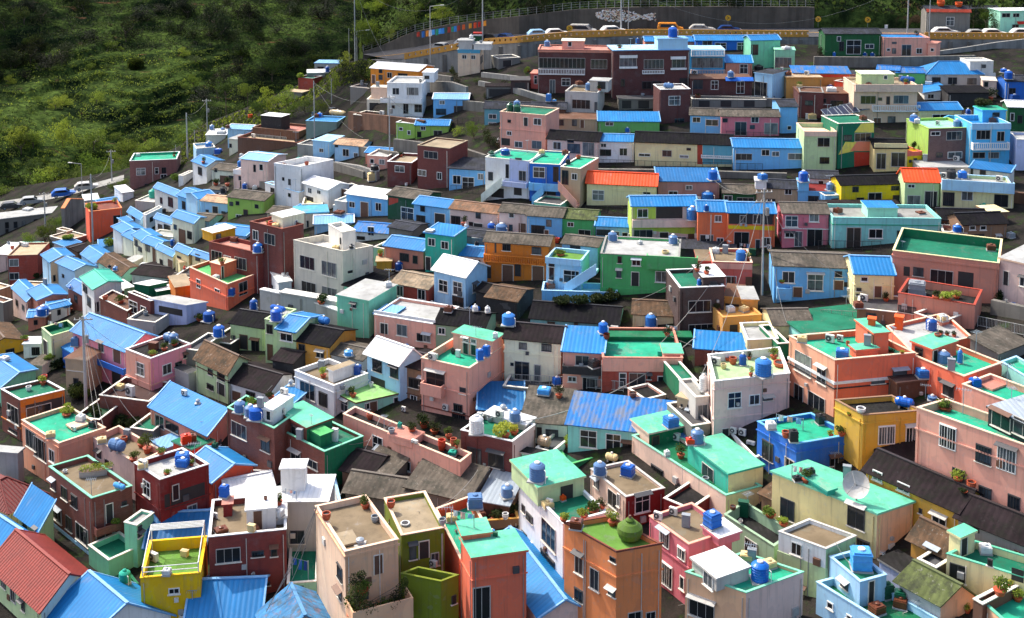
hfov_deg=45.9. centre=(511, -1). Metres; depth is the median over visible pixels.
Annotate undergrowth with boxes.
[0,0,360,187]
[127,58,143,69]
[180,59,376,167]
[361,0,1023,51]
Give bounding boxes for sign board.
[473,32,481,41]
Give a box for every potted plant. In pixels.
[20,335,28,340]
[38,375,46,385]
[59,407,74,417]
[63,402,70,411]
[114,295,125,303]
[129,450,140,461]
[137,437,143,447]
[141,432,153,453]
[148,350,156,355]
[156,446,166,454]
[160,342,168,350]
[163,469,171,474]
[170,338,178,345]
[194,313,202,321]
[212,178,219,185]
[218,257,225,264]
[223,177,229,185]
[245,396,256,404]
[265,391,274,398]
[277,492,282,505]
[316,293,327,304]
[319,367,326,377]
[343,593,359,616]
[348,386,356,397]
[355,579,371,594]
[359,493,368,508]
[377,249,382,255]
[377,597,392,604]
[405,421,416,431]
[416,412,429,428]
[427,420,441,434]
[443,426,452,438]
[454,439,459,448]
[461,215,467,225]
[489,507,502,518]
[492,420,511,438]
[507,423,519,434]
[509,504,518,516]
[554,249,565,256]
[554,385,564,398]
[559,512,569,522]
[564,434,567,447]
[577,507,588,518]
[585,499,600,513]
[598,497,606,509]
[605,508,619,526]
[662,326,671,336]
[675,443,686,458]
[694,263,701,271]
[704,266,710,274]
[713,303,720,311]
[745,251,750,260]
[747,351,751,359]
[749,366,754,376]
[762,505,775,518]
[768,346,778,359]
[776,516,789,526]
[801,468,813,483]
[827,430,833,436]
[835,425,845,436]
[882,292,888,301]
[932,290,940,298]
[936,398,950,411]
[939,290,954,300]
[944,402,951,411]
[950,468,966,481]
[951,290,961,298]
[958,487,967,492]
[963,603,970,613]
[987,87,998,100]
[993,574,1011,596]
[1012,588,1023,602]
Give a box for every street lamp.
[68,162,82,193]
[430,5,441,62]
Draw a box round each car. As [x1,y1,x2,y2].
[0,201,22,209]
[20,195,43,205]
[51,188,75,197]
[74,181,98,191]
[431,42,451,51]
[483,33,505,40]
[498,33,516,39]
[527,29,548,37]
[545,28,570,36]
[600,25,626,33]
[689,24,715,32]
[718,25,740,32]
[931,27,958,35]
[966,29,982,35]
[982,28,1007,36]
[1009,28,1023,36]
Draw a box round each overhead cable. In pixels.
[83,320,143,426]
[83,321,108,408]
[83,323,102,423]
[83,325,96,427]
[266,506,316,611]
[269,510,315,602]
[284,508,316,593]
[523,337,695,421]
[597,287,707,388]
[635,192,763,300]
[658,1,870,23]
[681,193,763,408]
[764,192,786,322]
[765,193,883,283]
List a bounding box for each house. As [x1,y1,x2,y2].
[0,206,56,234]
[0,242,26,271]
[0,283,10,298]
[0,296,12,321]
[0,321,23,353]
[0,352,38,406]
[0,379,64,440]
[0,445,24,481]
[0,474,49,522]
[0,513,28,545]
[0,528,88,617]
[7,242,49,284]
[10,279,33,320]
[11,281,42,300]
[13,482,56,540]
[21,406,106,483]
[22,336,41,358]
[26,283,67,308]
[26,309,46,330]
[29,354,51,377]
[40,247,74,283]
[41,320,73,369]
[42,299,71,322]
[45,298,69,322]
[46,455,132,554]
[46,569,176,617]
[50,231,86,246]
[52,238,82,247]
[54,256,97,292]
[56,227,72,233]
[61,342,73,367]
[63,345,101,394]
[65,243,88,258]
[66,278,82,310]
[66,370,83,388]
[69,312,158,384]
[79,268,123,315]
[80,244,109,267]
[81,399,117,429]
[82,193,99,207]
[85,200,121,242]
[88,531,133,575]
[92,196,119,201]
[92,425,157,500]
[97,238,113,251]
[97,252,138,281]
[99,289,131,323]
[99,376,167,418]
[105,568,138,583]
[110,221,143,253]
[113,184,133,201]
[116,215,133,222]
[121,229,137,255]
[121,279,133,295]
[123,509,153,567]
[125,335,191,390]
[126,206,142,226]
[127,255,142,265]
[127,309,168,334]
[128,290,154,314]
[129,151,179,189]
[130,261,176,284]
[130,413,159,443]
[131,228,162,254]
[132,279,168,296]
[133,447,210,521]
[135,194,154,210]
[140,535,207,617]
[141,234,170,261]
[141,507,210,551]
[142,205,161,227]
[147,294,207,324]
[147,380,226,445]
[151,433,178,451]
[153,182,180,211]
[153,212,172,230]
[154,243,175,268]
[154,284,170,296]
[156,229,172,245]
[168,273,189,297]
[170,209,206,243]
[171,433,215,453]
[173,243,192,271]
[174,364,196,391]
[176,187,201,210]
[176,257,186,271]
[176,265,191,278]
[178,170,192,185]
[183,574,269,617]
[184,189,214,213]
[186,332,222,367]
[189,257,254,310]
[190,248,208,265]
[191,154,224,184]
[192,339,250,403]
[193,142,214,157]
[195,445,257,506]
[197,212,224,227]
[199,194,227,213]
[201,223,263,293]
[205,129,227,144]
[207,184,229,193]
[208,486,287,593]
[210,162,238,185]
[213,222,249,238]
[220,327,239,352]
[221,469,275,496]
[226,188,274,219]
[227,362,294,402]
[227,393,294,484]
[228,123,255,147]
[228,134,243,155]
[228,308,269,350]
[233,167,240,188]
[238,132,302,156]
[239,151,287,188]
[249,208,304,288]
[252,112,305,139]
[255,582,330,617]
[265,181,304,206]
[265,205,292,216]
[265,307,296,362]
[269,383,306,402]
[270,272,292,290]
[270,347,306,381]
[274,156,333,205]
[274,311,323,350]
[279,288,336,313]
[279,458,335,558]
[283,400,363,485]
[287,89,309,98]
[287,547,316,591]
[293,204,328,228]
[293,221,373,295]
[293,323,357,365]
[294,358,368,416]
[297,139,312,156]
[298,75,322,89]
[302,175,351,208]
[302,197,322,204]
[306,115,345,139]
[307,69,327,76]
[312,134,344,157]
[313,213,354,233]
[314,60,341,68]
[314,494,412,617]
[330,340,368,370]
[333,137,372,161]
[334,195,347,213]
[335,479,340,500]
[336,278,397,337]
[338,384,398,412]
[338,445,390,486]
[341,183,356,196]
[341,267,394,289]
[341,468,412,515]
[343,406,471,476]
[344,185,391,216]
[350,83,368,104]
[353,110,379,132]
[354,221,390,241]
[362,335,422,400]
[364,146,392,163]
[367,85,386,110]
[367,149,396,169]
[369,61,434,85]
[372,297,458,348]
[373,241,384,265]
[374,445,409,474]
[375,256,392,271]
[380,68,438,117]
[382,234,424,268]
[384,490,444,595]
[386,186,442,218]
[387,153,417,186]
[387,219,429,236]
[391,270,433,301]
[396,117,418,138]
[400,566,459,617]
[402,458,490,507]
[405,348,431,400]
[412,195,453,226]
[414,119,452,138]
[417,137,467,188]
[417,435,460,464]
[420,324,503,419]
[423,222,468,271]
[426,93,432,106]
[430,253,490,308]
[432,92,471,118]
[433,307,497,347]
[436,496,481,617]
[447,157,484,189]
[448,199,500,228]
[455,517,528,617]
[457,38,492,76]
[457,243,484,263]
[460,405,536,472]
[467,226,495,243]
[472,237,483,244]
[473,281,496,310]
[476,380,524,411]
[480,469,518,517]
[481,148,543,201]
[482,230,556,281]
[483,101,530,124]
[483,283,535,320]
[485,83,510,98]
[486,503,518,528]
[491,54,519,69]
[497,202,533,232]
[499,105,558,150]
[502,321,567,381]
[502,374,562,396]
[504,525,580,617]
[509,449,607,578]
[510,76,529,92]
[519,446,547,455]
[521,385,576,443]
[525,205,569,236]
[528,300,625,326]
[529,150,569,203]
[530,69,537,88]
[530,101,567,112]
[534,195,568,206]
[535,434,566,450]
[538,38,610,92]
[541,281,617,301]
[545,247,598,290]
[546,129,602,163]
[558,156,597,207]
[559,112,597,131]
[560,233,604,272]
[560,324,608,389]
[560,449,592,467]
[562,208,601,235]
[563,515,663,617]
[564,390,686,452]
[565,77,612,112]
[585,170,658,204]
[590,460,664,524]
[594,216,628,236]
[597,110,660,132]
[599,133,634,162]
[600,235,697,294]
[601,327,683,392]
[607,36,690,98]
[607,330,692,344]
[616,95,652,109]
[626,194,697,238]
[627,383,665,398]
[630,410,765,516]
[631,298,673,326]
[634,130,733,166]
[642,36,693,44]
[649,502,741,604]
[651,237,736,257]
[653,83,689,123]
[654,166,720,198]
[663,361,697,394]
[663,482,709,510]
[666,264,725,331]
[666,401,710,436]
[675,392,688,410]
[678,378,709,419]
[684,546,804,617]
[688,45,725,73]
[689,74,753,95]
[689,107,719,132]
[691,96,766,107]
[692,35,744,49]
[692,329,748,365]
[694,199,727,240]
[694,249,710,263]
[707,346,790,435]
[709,248,752,291]
[713,299,761,331]
[718,108,780,136]
[720,183,756,200]
[724,54,753,76]
[724,201,777,248]
[724,283,745,306]
[724,504,786,561]
[730,137,801,169]
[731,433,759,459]
[736,286,758,309]
[739,321,778,349]
[742,34,781,68]
[753,68,787,97]
[754,176,797,201]
[756,412,844,474]
[756,481,771,510]
[759,324,788,357]
[760,307,812,338]
[767,249,849,302]
[770,459,915,558]
[771,99,798,132]
[773,46,795,71]
[775,201,830,247]
[777,518,856,597]
[784,73,822,98]
[787,304,887,334]
[787,318,916,416]
[789,65,850,86]
[793,86,848,117]
[796,123,836,169]
[796,178,835,201]
[798,86,823,117]
[805,169,838,183]
[816,551,937,617]
[817,28,881,55]
[817,199,899,203]
[819,192,838,199]
[821,114,874,168]
[828,200,941,248]
[830,173,899,200]
[833,395,916,471]
[834,79,842,86]
[843,70,922,122]
[843,254,896,304]
[850,70,855,76]
[857,295,897,324]
[860,447,982,528]
[869,138,908,171]
[874,439,915,461]
[876,64,900,76]
[877,549,913,587]
[880,33,929,56]
[886,313,969,349]
[887,373,928,398]
[892,227,1002,302]
[892,559,976,617]
[894,67,926,84]
[896,167,941,206]
[897,278,982,328]
[904,515,948,559]
[906,117,966,162]
[907,146,921,166]
[910,332,1002,402]
[912,160,969,173]
[914,309,960,325]
[914,394,1023,512]
[915,101,963,117]
[917,550,946,573]
[918,82,941,99]
[920,5,971,32]
[920,61,984,84]
[927,41,940,55]
[931,207,985,223]
[939,85,990,105]
[939,173,1014,207]
[941,224,967,234]
[945,211,1009,237]
[946,523,1023,597]
[952,492,1023,553]
[955,105,1010,164]
[960,57,995,76]
[962,373,1023,411]
[964,5,998,11]
[967,325,1023,360]
[968,160,1016,182]
[972,582,1019,617]
[976,204,1009,219]
[977,587,1023,617]
[980,76,997,96]
[988,7,1023,32]
[997,75,1023,99]
[998,245,1023,304]
[1000,99,1023,131]
[1001,355,1023,384]
[1009,131,1023,169]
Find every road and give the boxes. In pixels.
[0,175,123,205]
[365,28,1023,58]
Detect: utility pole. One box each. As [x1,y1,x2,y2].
[39,192,48,225]
[74,316,92,408]
[90,174,93,244]
[109,150,115,180]
[186,113,187,157]
[202,99,210,131]
[313,81,314,138]
[354,0,355,59]
[383,95,394,149]
[482,0,482,40]
[620,0,621,27]
[755,189,772,295]
[907,0,908,32]
[929,0,930,36]
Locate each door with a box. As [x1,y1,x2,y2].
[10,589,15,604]
[43,338,47,354]
[105,502,113,523]
[112,371,120,384]
[113,349,120,363]
[152,247,156,261]
[155,413,164,430]
[167,258,173,268]
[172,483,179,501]
[179,228,185,243]
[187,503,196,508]
[212,206,217,212]
[217,381,225,396]
[220,175,227,182]
[232,390,240,400]
[239,334,247,349]
[267,344,272,359]
[360,201,368,216]
[369,102,378,110]
[369,400,377,411]
[372,75,375,83]
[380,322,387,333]
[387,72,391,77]
[403,103,407,113]
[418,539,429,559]
[425,256,430,270]
[434,212,444,223]
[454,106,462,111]
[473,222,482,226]
[473,585,490,617]
[502,264,513,280]
[505,164,508,177]
[515,264,520,276]
[519,223,525,232]
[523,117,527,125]
[532,265,543,279]
[534,364,540,381]
[549,266,554,280]
[550,80,554,92]
[553,166,558,181]
[562,170,567,184]
[580,120,584,127]
[582,142,593,155]
[631,271,638,285]
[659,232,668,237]
[688,234,694,238]
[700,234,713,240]
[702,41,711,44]
[721,428,728,435]
[745,277,751,285]
[754,81,766,96]
[755,239,760,247]
[764,123,777,133]
[784,456,794,465]
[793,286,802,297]
[794,231,802,246]
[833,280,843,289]
[839,42,843,50]
[846,227,861,247]
[868,192,881,198]
[873,118,880,122]
[874,286,881,297]
[876,153,885,168]
[886,96,889,104]
[891,152,904,166]
[893,195,899,200]
[901,45,911,55]
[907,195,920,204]
[924,191,937,206]
[980,170,985,174]
[996,131,1004,141]
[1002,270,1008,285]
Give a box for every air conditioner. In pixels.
[125,384,134,397]
[138,458,147,468]
[150,550,158,562]
[181,389,187,395]
[280,387,287,394]
[428,352,435,360]
[429,559,437,567]
[442,403,448,410]
[495,409,503,418]
[653,510,662,521]
[669,506,677,516]
[673,432,680,441]
[711,356,720,365]
[730,426,736,434]
[739,428,745,436]
[746,439,754,445]
[825,333,834,343]
[837,334,843,341]
[860,293,868,301]
[941,172,946,177]
[953,156,959,161]
[996,175,1002,181]
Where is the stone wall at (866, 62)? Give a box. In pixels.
[813,55,975,67]
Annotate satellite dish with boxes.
[843,470,869,500]
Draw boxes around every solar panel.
[821,108,839,114]
[830,105,849,113]
[841,103,859,113]
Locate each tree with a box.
[0,10,15,30]
[0,45,34,67]
[0,48,21,68]
[0,49,25,69]
[0,66,6,81]
[0,183,13,194]
[3,125,30,146]
[4,75,17,83]
[8,129,37,154]
[9,0,28,11]
[12,6,29,24]
[12,41,29,51]
[12,119,34,134]
[14,70,34,80]
[19,129,47,148]
[20,37,45,65]
[20,232,38,241]
[21,34,40,50]
[21,131,41,145]
[23,0,43,9]
[24,34,50,51]
[24,165,58,184]
[24,176,49,184]
[25,157,43,170]
[26,33,51,51]
[26,159,68,176]
[29,3,51,21]
[32,95,42,102]
[32,157,45,164]
[33,53,51,66]
[35,50,65,71]
[35,217,57,241]
[40,237,53,248]
[42,166,70,181]
[46,96,64,108]
[46,214,61,227]
[47,119,77,147]
[48,168,72,181]
[51,40,74,65]
[57,95,73,105]
[62,165,89,178]
[72,0,94,12]
[72,150,108,171]
[73,128,107,152]
[76,167,97,176]
[79,27,107,42]
[80,166,104,175]
[84,164,115,173]
[85,63,95,69]
[89,90,105,103]
[89,162,120,174]
[92,130,107,147]
[101,152,121,166]
[103,41,119,49]
[104,164,128,171]
[108,15,142,41]
[108,132,122,139]
[108,181,118,189]
[111,138,148,159]
[112,155,129,168]
[116,179,128,184]
[122,138,137,147]
[128,148,145,158]
[130,3,155,20]
[131,8,150,20]
[133,108,140,113]
[133,139,162,151]
[135,138,167,152]
[150,143,172,151]
[153,3,171,12]
[162,20,178,28]
[163,23,179,33]
[167,0,200,12]
[172,2,199,18]
[174,21,187,34]
[176,133,189,143]
[177,47,190,55]
[177,83,188,88]
[181,6,192,16]
[183,73,201,87]
[185,25,200,37]
[186,85,223,105]
[187,55,202,62]
[192,3,224,22]
[197,7,209,19]
[199,27,216,39]
[199,107,224,125]
[200,59,212,71]
[202,106,221,123]
[205,74,234,99]
[209,20,233,39]
[210,4,228,16]
[211,66,230,84]
[214,76,238,114]
[216,71,230,82]
[222,103,235,113]
[228,2,242,16]
[228,30,240,40]
[228,55,253,74]
[229,40,250,58]
[230,83,256,104]
[235,45,250,60]
[237,2,260,21]
[237,83,258,106]
[242,1,259,18]
[248,98,266,112]
[253,31,269,39]
[254,0,266,6]
[255,61,268,76]
[256,86,277,110]
[259,56,287,81]
[266,48,288,69]
[269,25,283,33]
[275,84,299,106]
[281,1,296,15]
[282,38,303,52]
[283,102,302,117]
[285,56,302,69]
[290,4,303,14]
[294,97,316,111]
[295,41,311,54]
[300,57,313,68]
[303,4,329,18]
[304,49,329,61]
[308,106,319,116]
[312,0,342,19]
[315,99,330,114]
[329,72,340,92]
[331,58,349,81]
[337,51,351,66]
[340,47,354,60]
[345,59,367,85]
[348,19,360,34]
[350,33,359,52]
[351,21,379,43]
[352,19,378,32]
[352,29,378,42]
[354,63,370,82]
[355,0,370,11]
[361,33,382,47]
[362,0,382,11]
[367,35,384,58]
[372,0,388,7]
[377,24,397,36]
[386,29,394,39]
[394,8,417,29]
[396,0,415,5]
[402,18,420,29]
[404,0,424,10]
[412,2,430,15]
[415,0,429,11]
[425,5,454,20]
[433,3,449,10]
[450,72,462,84]
[451,125,463,136]
[452,0,478,16]
[457,2,471,16]
[463,121,483,139]
[475,3,491,18]
[482,127,494,143]
[488,0,500,7]
[490,137,499,149]
[523,0,541,13]
[535,0,551,12]
[635,0,651,8]
[690,0,706,5]
[714,0,745,7]
[816,45,823,55]
[950,0,975,7]
[970,7,981,27]
[973,4,994,13]
[979,8,996,27]
[985,19,998,27]
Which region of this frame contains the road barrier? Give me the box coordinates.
[404,29,1023,58]
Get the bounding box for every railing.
[410,116,483,123]
[453,185,483,193]
[502,373,623,391]
[589,205,627,213]
[598,159,762,170]
[701,94,762,97]
[726,131,778,137]
[818,240,880,249]
[821,309,856,316]
[977,316,1023,334]
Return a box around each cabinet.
[123,428,130,439]
[148,340,158,349]
[180,548,188,557]
[247,522,255,532]
[256,396,263,407]
[295,427,303,439]
[318,359,324,369]
[332,427,338,441]
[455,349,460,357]
[722,244,727,253]
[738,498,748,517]
[750,248,755,255]
[843,464,851,477]
[864,333,870,345]
[923,154,927,160]
[947,357,955,370]
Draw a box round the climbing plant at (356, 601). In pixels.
[346,570,408,614]
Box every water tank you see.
[0,355,10,361]
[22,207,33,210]
[34,305,50,317]
[45,430,55,439]
[70,336,78,346]
[75,413,86,422]
[88,420,97,429]
[97,436,106,444]
[108,438,125,453]
[113,481,125,490]
[115,383,125,390]
[119,568,131,584]
[138,463,148,470]
[148,189,154,198]
[161,567,171,576]
[163,332,170,342]
[168,332,178,344]
[170,238,174,246]
[174,451,190,466]
[175,456,189,469]
[180,432,192,446]
[191,433,196,443]
[200,310,214,323]
[204,141,212,147]
[211,324,226,338]
[211,441,218,448]
[213,524,228,534]
[214,148,221,154]
[216,130,226,133]
[218,186,226,194]
[218,483,229,499]
[227,287,235,296]
[229,236,238,242]
[231,399,244,414]
[242,182,247,188]
[243,403,253,418]
[246,405,263,422]
[250,298,257,309]
[253,242,262,253]
[269,307,283,322]
[270,304,285,311]
[276,507,285,519]
[318,315,329,325]
[325,66,329,72]
[329,109,345,115]
[333,210,345,215]
[343,348,353,357]
[348,243,354,249]
[353,364,361,375]
[367,172,374,181]
[370,163,379,170]
[384,281,391,287]
[394,261,402,271]
[397,421,401,428]
[425,228,435,232]
[443,305,452,313]
[445,512,456,523]
[448,449,457,456]
[467,492,482,510]
[469,414,483,435]
[472,304,477,311]
[475,348,483,361]
[479,509,485,516]
[482,344,490,357]
[485,305,490,313]
[488,222,494,230]
[493,331,497,338]
[496,222,506,231]
[499,483,514,500]
[500,147,510,155]
[500,312,515,327]
[506,102,513,111]
[507,408,521,423]
[513,104,521,112]
[526,460,547,485]
[536,385,551,396]
[537,434,550,448]
[540,499,554,510]
[543,40,550,46]
[545,93,551,101]
[546,282,555,289]
[552,376,561,386]
[559,494,566,502]
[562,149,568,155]
[569,516,583,531]
[575,80,582,85]
[584,82,589,90]
[587,358,600,369]
[592,460,607,478]
[597,320,608,334]
[605,451,617,462]
[607,231,617,241]
[619,462,635,479]
[644,313,656,326]
[662,413,679,430]
[663,82,673,88]
[663,449,670,456]
[666,234,678,245]
[667,26,677,37]
[685,436,694,445]
[686,205,696,220]
[691,427,706,446]
[696,277,701,285]
[697,373,709,392]
[702,190,714,199]
[702,508,722,531]
[703,204,708,211]
[706,168,718,180]
[712,247,719,253]
[725,305,735,312]
[726,70,734,77]
[734,248,747,261]
[738,305,749,312]
[738,352,747,366]
[740,550,751,563]
[749,559,771,585]
[752,64,762,70]
[753,356,775,379]
[757,173,767,180]
[763,557,777,570]
[765,420,776,430]
[781,46,791,49]
[785,71,791,75]
[788,428,798,443]
[792,474,802,482]
[796,170,809,182]
[797,334,807,343]
[808,113,816,119]
[808,467,815,474]
[814,413,826,425]
[824,181,834,191]
[826,86,836,91]
[832,207,842,214]
[835,347,849,358]
[848,545,873,573]
[852,300,863,309]
[859,115,866,120]
[867,600,886,617]
[884,581,894,601]
[892,597,907,611]
[894,588,905,598]
[895,395,913,409]
[900,75,914,82]
[908,279,925,295]
[909,113,917,121]
[914,118,919,123]
[914,367,929,379]
[915,210,926,214]
[923,317,938,332]
[927,394,938,401]
[936,314,948,322]
[937,349,952,365]
[946,168,957,179]
[951,223,963,233]
[952,118,960,126]
[956,169,968,179]
[956,348,963,364]
[964,108,971,114]
[968,376,981,388]
[978,542,992,555]
[986,243,995,251]
[989,117,996,122]
[1004,70,1013,79]
[1006,231,1015,238]
[1008,93,1019,99]
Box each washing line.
[48,321,62,326]
[285,488,296,499]
[292,556,308,579]
[451,509,473,522]
[776,414,803,425]
[791,465,809,477]
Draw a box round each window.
[0,580,5,590]
[6,348,14,352]
[6,402,18,426]
[8,427,17,436]
[9,259,18,266]
[9,272,18,279]
[15,597,25,613]
[25,427,36,452]
[26,402,51,417]
[30,525,37,530]
[31,347,39,354]
[33,435,46,464]
[46,476,55,492]
[48,448,54,463]
[53,505,61,525]
[60,485,67,502]
[64,514,72,533]
[70,492,77,510]
[75,521,88,548]
[86,295,90,307]
[92,447,101,459]
[94,339,103,353]
[113,215,121,224]
[121,500,127,507]
[129,299,137,313]
[135,361,144,377]
[136,168,145,174]
[137,528,145,539]
[142,479,150,499]
[145,244,149,251]
[162,362,172,376]
[164,224,169,229]
[164,420,178,435]
[167,587,180,595]
[168,197,172,207]
[174,360,181,370]
[182,201,185,209]
[182,351,189,359]
[187,230,191,239]
[196,278,200,288]
[198,166,201,175]
[206,383,213,391]
[207,368,212,376]
[211,250,221,260]
[215,547,241,564]
[216,372,224,382]
[230,420,246,441]
[234,256,246,270]
[239,280,247,296]
[246,390,254,397]
[248,337,259,350]
[251,550,264,558]
[252,229,258,240]
[256,134,286,139]
[256,434,270,454]
[264,232,274,245]
[265,324,273,334]
[269,544,278,557]
[277,331,292,342]
[286,447,300,457]
[289,530,305,544]
[298,344,304,350]
[299,255,314,271]
[300,380,315,402]
[301,280,315,292]
[307,459,317,472]
[313,348,324,358]
[318,391,327,408]
[321,260,336,278]
[322,286,336,295]
[331,583,341,603]
[335,561,342,585]
[338,397,347,412]
[342,149,348,156]
[348,301,356,308]
[349,201,354,207]
[357,236,364,239]
[364,402,370,410]
[367,226,373,235]
[371,358,381,374]
[372,434,382,446]
[373,553,383,574]
[375,202,381,210]
[379,159,384,164]
[386,364,398,380]
[392,88,399,94]
[395,165,404,172]
[396,285,403,297]
[396,324,407,337]
[399,253,408,261]
[401,206,413,218]
[407,87,418,94]
[407,461,410,473]
[408,377,419,389]
[408,540,418,561]
[412,255,417,263]
[414,104,421,112]
[416,215,424,221]
[416,289,425,300]
[416,333,422,341]
[418,169,425,176]
[420,332,431,343]
[423,367,444,388]
[424,150,437,158]
[428,238,434,246]
[430,552,440,567]
[433,130,441,134]
[436,109,445,114]
[437,172,441,179]
[437,327,445,335]
[438,279,448,293]
[439,100,444,104]
[441,241,448,249]
[450,594,457,606]
[451,215,459,224]
[452,280,462,296]
[452,295,463,308]
[452,403,462,413]
[452,410,465,419]
[453,175,460,183]
[458,387,465,395]
[462,177,473,187]
[467,446,480,464]
[472,280,479,293]
[476,212,480,218]
[478,173,482,179]
[485,448,504,469]
[488,114,496,118]
[488,172,492,180]
[502,244,510,251]
[513,361,529,380]
[514,141,522,147]
[518,342,527,350]
[519,170,525,180]
[520,503,524,515]
[525,510,533,525]
[531,225,544,233]
[531,247,541,255]
[532,140,541,148]
[533,118,541,125]
[533,167,544,177]
[539,58,584,68]
[540,343,551,352]
[540,516,555,555]
[540,547,554,568]
[546,220,551,226]
[546,429,557,436]
[553,141,560,149]
[559,119,563,125]
[562,78,569,85]
[562,269,578,282]
[567,143,579,153]
[567,222,573,226]
[567,376,576,382]
[570,245,579,248]
[570,548,584,577]
[571,173,576,179]
[572,99,589,108]
[572,119,576,125]
[573,586,582,605]
[574,355,588,366]
[578,229,590,234]
[579,429,597,449]
[581,375,598,389]
[588,566,599,593]
[590,475,599,490]
[591,59,606,68]
[592,190,603,200]
[594,102,596,111]
[596,229,609,235]
[600,143,606,147]
[600,149,610,155]
[603,583,616,599]
[605,122,613,125]
[605,433,620,448]
[606,488,617,511]
[608,556,616,565]
[615,268,622,278]
[615,493,619,508]
[617,256,621,263]
[618,373,626,387]
[619,148,627,155]
[620,58,636,66]
[620,439,631,446]
[621,79,624,86]
[628,610,642,617]
[629,373,645,386]
[631,257,641,266]
[633,230,652,236]
[634,490,652,515]
[637,209,647,217]
[638,153,649,156]
[642,81,651,88]
[644,59,663,68]
[646,372,652,380]
[646,610,655,617]
[651,463,662,476]
[652,81,661,90]
[654,271,665,282]
[655,524,669,549]
[661,560,672,590]
[662,150,671,156]
[668,191,677,194]
[669,96,679,105]
[672,59,684,67]
[675,118,683,122]
[676,544,685,562]
[678,575,684,592]
[679,155,688,157]
[685,592,715,617]
[686,185,691,189]
[688,300,711,313]
[688,323,712,331]
[692,58,722,67]
[692,117,700,122]
[693,80,702,88]
[697,404,708,419]
[706,119,717,125]
[711,81,718,89]
[714,215,721,222]
[715,43,725,48]
[724,195,732,200]
[725,276,736,287]
[727,391,742,409]
[734,232,748,248]
[735,122,746,135]
[736,81,744,93]
[736,153,751,159]
[737,42,743,49]
[737,197,752,200]
[740,64,747,73]
[744,536,757,555]
[748,394,760,406]
[751,44,757,54]
[751,117,758,122]
[760,438,773,463]
[761,149,769,155]
[761,237,770,246]
[763,393,775,401]
[772,151,779,156]
[775,57,791,67]
[779,496,794,523]
[782,271,795,283]
[784,215,798,227]
[784,231,795,238]
[785,190,791,194]
[788,153,801,159]
[789,541,802,558]
[793,349,811,379]
[794,382,803,401]
[805,100,812,105]
[806,272,824,291]
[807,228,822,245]
[808,196,818,201]
[808,215,819,222]
[808,390,824,412]
[812,362,826,387]
[817,137,829,146]
[820,157,828,163]
[825,600,833,612]
[829,453,843,467]
[830,100,842,106]
[834,271,842,277]
[844,135,851,140]
[844,499,866,533]
[846,40,860,53]
[852,186,858,191]
[854,133,870,141]
[856,537,869,546]
[860,96,875,103]
[860,276,868,282]
[865,44,873,48]
[866,312,875,317]
[868,229,882,238]
[870,380,885,385]
[871,469,882,484]
[878,425,895,444]
[888,116,895,122]
[891,186,898,190]
[892,366,910,375]
[893,95,908,103]
[895,481,910,496]
[897,305,915,314]
[905,423,915,441]
[912,267,923,277]
[916,48,921,53]
[922,541,940,557]
[927,94,933,98]
[928,509,947,526]
[930,269,952,284]
[931,131,939,135]
[932,77,940,82]
[932,114,947,117]
[936,152,942,157]
[938,422,956,451]
[939,379,954,399]
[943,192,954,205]
[946,17,953,25]
[946,131,961,139]
[947,151,961,158]
[948,77,957,84]
[949,562,966,585]
[952,466,964,482]
[961,191,972,200]
[967,78,976,83]
[968,226,976,230]
[973,152,984,158]
[973,443,991,467]
[976,130,990,139]
[978,484,991,499]
[979,225,986,230]
[985,558,993,568]
[988,152,998,158]
[993,441,1018,474]
[994,194,1007,206]
[1002,13,1009,16]
[1007,493,1019,510]
[1009,88,1015,93]
[1010,113,1014,120]
[1017,115,1022,122]
[1017,274,1023,287]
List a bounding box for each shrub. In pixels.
[43,353,55,359]
[49,358,64,368]
[62,234,73,239]
[67,381,83,398]
[81,389,90,397]
[85,203,97,209]
[87,403,101,416]
[103,237,113,246]
[111,413,128,427]
[111,518,120,523]
[125,415,141,427]
[170,173,178,180]
[296,72,304,77]
[552,294,569,305]
[570,293,589,304]
[589,292,606,303]
[603,291,620,300]
[970,17,985,25]
[974,98,992,106]
[993,290,1003,299]
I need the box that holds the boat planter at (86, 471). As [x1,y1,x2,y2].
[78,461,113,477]
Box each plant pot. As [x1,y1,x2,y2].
[26,385,31,390]
[120,435,127,441]
[322,510,330,520]
[367,412,372,419]
[371,514,378,522]
[387,499,394,508]
[388,427,394,433]
[400,520,409,526]
[438,438,445,450]
[438,517,445,525]
[450,437,456,446]
[502,512,508,519]
[603,332,609,338]
[629,391,636,397]
[721,362,726,368]
[729,356,736,364]
[730,504,735,509]
[773,359,786,367]
[782,429,788,438]
[856,406,865,412]
[937,0,944,5]
[955,2,962,6]
[966,479,975,487]
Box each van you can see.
[570,23,596,34]
[657,22,683,32]
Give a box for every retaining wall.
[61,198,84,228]
[259,181,264,188]
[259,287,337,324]
[302,155,364,178]
[333,161,379,180]
[348,111,425,134]
[359,146,397,156]
[363,0,814,57]
[373,36,1008,72]
[393,138,486,157]
[430,81,467,92]
[436,74,452,81]
[462,100,483,111]
[478,81,545,100]
[481,72,530,83]
[598,168,786,178]
[690,95,780,106]
[990,299,1023,320]
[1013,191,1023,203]
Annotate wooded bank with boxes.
[359,0,1023,58]
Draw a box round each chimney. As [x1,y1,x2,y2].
[681,512,690,527]
[747,546,756,561]
[867,315,876,325]
[894,313,904,330]
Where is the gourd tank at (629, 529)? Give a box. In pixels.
[617,515,642,542]
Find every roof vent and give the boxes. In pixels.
[194,399,200,404]
[287,379,294,386]
[354,537,365,546]
[499,404,506,410]

